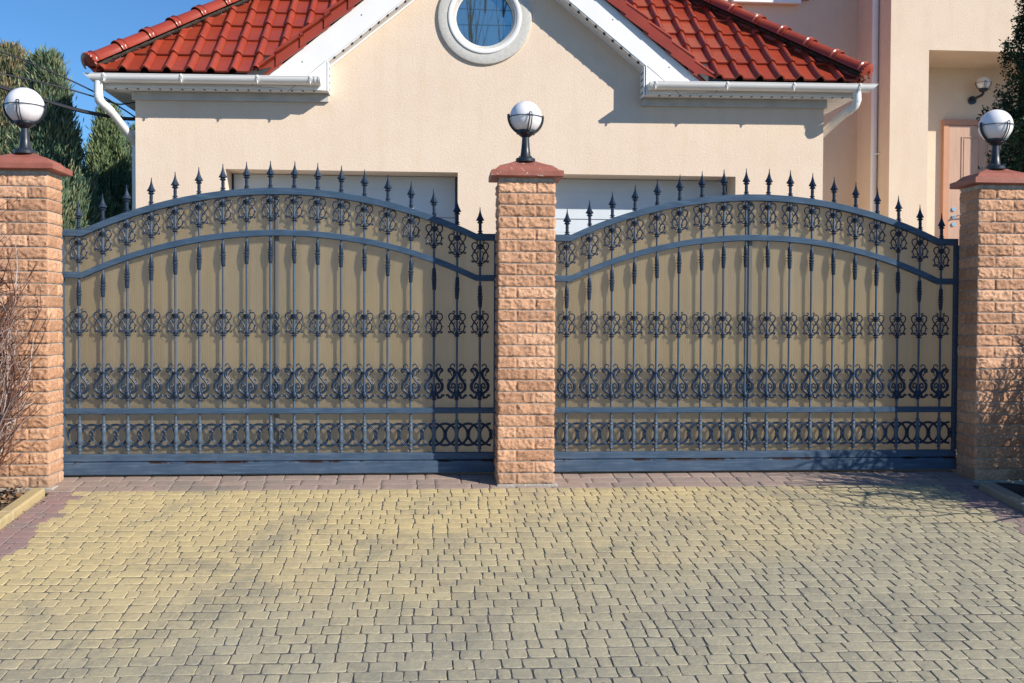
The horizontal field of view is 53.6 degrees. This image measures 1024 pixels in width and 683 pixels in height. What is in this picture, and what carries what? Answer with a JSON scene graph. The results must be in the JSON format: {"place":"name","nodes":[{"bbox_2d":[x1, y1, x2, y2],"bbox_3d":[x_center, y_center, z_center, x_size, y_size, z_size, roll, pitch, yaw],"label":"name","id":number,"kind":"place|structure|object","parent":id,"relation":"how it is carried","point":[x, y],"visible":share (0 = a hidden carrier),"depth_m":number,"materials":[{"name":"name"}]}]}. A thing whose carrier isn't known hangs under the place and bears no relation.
{"place":"outdoors","nodes":[
{"label":"outdoors","id":0,"kind":"place"},
{"bbox_2d":[0,0,213,162],"label":"sky","id":1,"kind":"structure","parent":0,"point":[74,27],"materials":[{"name":"blue"}]},
{"bbox_2d":[0,471,1023,682],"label":"driveway","id":2,"kind":"structure","parent":0,"point":[383,579],"depth_m":5.00,"materials":[{"name":"beige stone"}]},
{"bbox_2d":[61,161,496,475],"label":"sliding gate","id":3,"kind":"structure","parent":2,"relation":"on","point":[270,329],"depth_m":6.89,"materials":[{"name":"metal"}]},
{"bbox_2d":[553,168,959,471],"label":"sliding gate","id":4,"kind":"structure","parent":2,"relation":"on","point":[746,331],"depth_m":7.14,"materials":[{"name":"metal"}]},
{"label":"ground","id":5,"kind":"structure","parent":0,"visible":0},
{"bbox_2d":[0,493,24,510],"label":"planting bed","id":6,"kind":"object","parent":5,"relation":"on","point":[11,500],"visible":0.27,"depth_m":6.23,"materials":[{"name":"soil"}]},
{"bbox_2d":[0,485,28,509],"bbox_3d":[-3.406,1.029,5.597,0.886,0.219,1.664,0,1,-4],"label":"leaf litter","id":7,"kind":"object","parent":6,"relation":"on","point":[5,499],"visible":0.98,"depth_m":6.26,"materials":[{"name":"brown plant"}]},
{"bbox_2d":[0,194,60,473],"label":"bare shrub","id":8,"kind":"object","parent":6,"relation":"on","point":[9,402],"visible":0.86,"depth_m":6.12,"materials":[{"name":"brown plant"}]},
{"bbox_2d":[0,37,30,154],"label":"conifer","id":9,"kind":"object","parent":5,"relation":"on","point":[10,65],"visible":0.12,"depth_m":13.45,"materials":[{"name":"green plant"}]},
{"bbox_2d":[0,488,44,529],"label":"kerb","id":10,"kind":"structure","parent":5,"relation":"on","point":[26,501],"depth_m":6.01,"materials":[{"name":"beige concrete"}]},
{"bbox_2d":[0,153,72,496],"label":"brick pillar","id":11,"kind":"structure","parent":5,"relation":"on","point":[34,179],"depth_m":6.44,"materials":[{"name":"brick"}]},
{"bbox_2d":[2,87,46,153],"bbox_3d":[-3.138,-1.419,6.528,0.252,0.428,0.252,1,1,24],"label":"globe lamp","id":12,"kind":"object","parent":11,"relation":"on","point":[24,109],"visible":0.99,"depth_m":6.47,"materials":[{"name":"white glass"}]},
{"bbox_2d":[2,43,105,228],"bbox_3d":[-4.926,-1.275,10.935,1.641,3.820,1.641,0,1,-4],"label":"conifer","id":13,"kind":"object","parent":5,"relation":"on","point":[54,133],"visible":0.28,"depth_m":10.68,"materials":[{"name":"green plant"}]},
{"bbox_2d":[82,99,131,221],"bbox_3d":[-5.704,-1.474,14.545,1.536,4.007,1.482,0,1,-4],"label":"conifer","id":14,"kind":"object","parent":5,"relation":"on","point":[106,145],"visible":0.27,"depth_m":14.28,"materials":[{"name":"green plant"}]},
{"bbox_2d":[126,122,134,209],"bbox_3d":[-6.223,-1.634,16.993,1.580,4.212,1.709,0,1,-24],"label":"conifer","id":15,"kind":"object","parent":5,"relation":"on","point":[129,144],"depth_m":16.76,"materials":[{"name":"green plant"}]},
{"bbox_2d":[81,0,877,234],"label":"garage","id":16,"kind":"structure","parent":5,"relation":"on","point":[424,96],"depth_m":10.70,"materials":[{"name":"paint"}]},
{"bbox_2d":[0,85,134,120],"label":"overhead cable","id":17,"kind":"object","parent":16,"relation":"attached to","point":[8,89],"visible":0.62,"depth_m":10.12,"materials":[{"name":"black rubber"}]},
{"bbox_2d":[0,51,134,117],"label":"overhead cable","id":18,"kind":"object","parent":16,"relation":"attached to","point":[65,78],"visible":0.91,"depth_m":9.98,"materials":[{"name":"black rubber"}]},
{"bbox_2d":[0,73,134,104],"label":"overhead cable","id":19,"kind":"object","parent":16,"relation":"attached to","point":[64,88],"visible":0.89,"depth_m":9.95,"materials":[{"name":"black rubber"}]},
{"bbox_2d":[232,174,456,223],"bbox_3d":[-1.806,-0.635,10.997,2.410,2.325,0.075,0,1,-4],"label":"garage door","id":20,"kind":"structure","parent":16,"relation":"in","point":[445,188],"depth_m":10.98,"materials":[{"name":"white metal"}]},
{"bbox_2d":[438,0,531,64],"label":"round window","id":21,"kind":"structure","parent":16,"relation":"in","point":[481,32],"depth_m":10.68,"materials":[{"name":"white plastic"}]},
{"bbox_2d":[554,179,726,234],"bbox_3d":[1.223,-0.626,11.224,2.315,2.325,0.075,0,1,-4],"label":"garage door","id":22,"kind":"structure","parent":16,"relation":"in","point":[575,195],"depth_m":11.16,"materials":[{"name":"white metal"}]},
{"bbox_2d":[488,161,563,486],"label":"brick pillar","id":23,"kind":"structure","parent":5,"relation":"on","point":[525,279],"depth_m":6.67,"materials":[{"name":"brick"}]},
{"bbox_2d":[507,101,543,161],"bbox_3d":[0.091,-1.400,6.770,0.232,0.408,0.232,1,2,35],"label":"globe lamp","id":24,"kind":"object","parent":23,"relation":"on","point":[525,120],"visible":1,"depth_m":6.71,"materials":[{"name":"white glass"}]},
{"bbox_2d":[697,0,1023,367],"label":"house","id":25,"kind":"structure","parent":5,"relation":"on","point":[907,132],"depth_m":13.43,"materials":[{"name":"paint"}]},
{"bbox_2d":[941,119,1014,244],"bbox_3d":[6.346,-1.894,13.776,1.015,2.230,0.113,0,1,-4],"label":"door","id":26,"kind":"structure","parent":25,"relation":"in","point":[963,147],"depth_m":13.75,"materials":[{"name":"brown wood"}]},
{"bbox_2d":[968,76,991,104],"bbox_3d":[6.327,-3.395,13.672,0.194,0.344,0.286,0,1,-15],"label":"wall lamp","id":27,"kind":"object","parent":25,"relation":"attached to","point":[982,83],"visible":1,"depth_m":13.59,"materials":[{"name":"white glass"}]},
{"bbox_2d":[949,169,1023,489],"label":"brick pillar","id":28,"kind":"structure","parent":5,"relation":"on","point":[990,425],"depth_m":6.92,"materials":[{"name":"brick"}]},
{"bbox_2d":[977,109,1014,169],"bbox_3d":[3.347,-1.395,7.014,0.240,0.416,0.240,1,1,15],"label":"globe lamp","id":29,"kind":"object","parent":28,"relation":"on","point":[995,128],"visible":0.98,"depth_m":6.95,"materials":[{"name":"white glass"}]},
{"bbox_2d":[976,0,1023,171],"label":"evergreen tree","id":30,"kind":"object","parent":5,"relation":"on","point":[1015,140],"visible":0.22,"depth_m":8.10,"materials":[{"name":"green plant"}]},
{"bbox_2d":[979,482,1023,512],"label":"kerb","id":31,"kind":"structure","parent":5,"relation":"on","point":[1005,496],"depth_m":6.51,"materials":[{"name":"grey concrete"}]},
{"bbox_2d":[996,483,1023,496],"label":"planting bed","id":32,"kind":"object","parent":5,"relation":"on","point":[1018,489],"visible":0.44,"depth_m":6.83,"materials":[{"name":"soil"}]},
{"bbox_2d":[1015,333,1023,414],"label":"bare shrub","id":33,"kind":"object","parent":32,"relation":"on","point":[1022,376],"visible":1,"depth_m":6.52,"materials":[{"name":"brown plant"}]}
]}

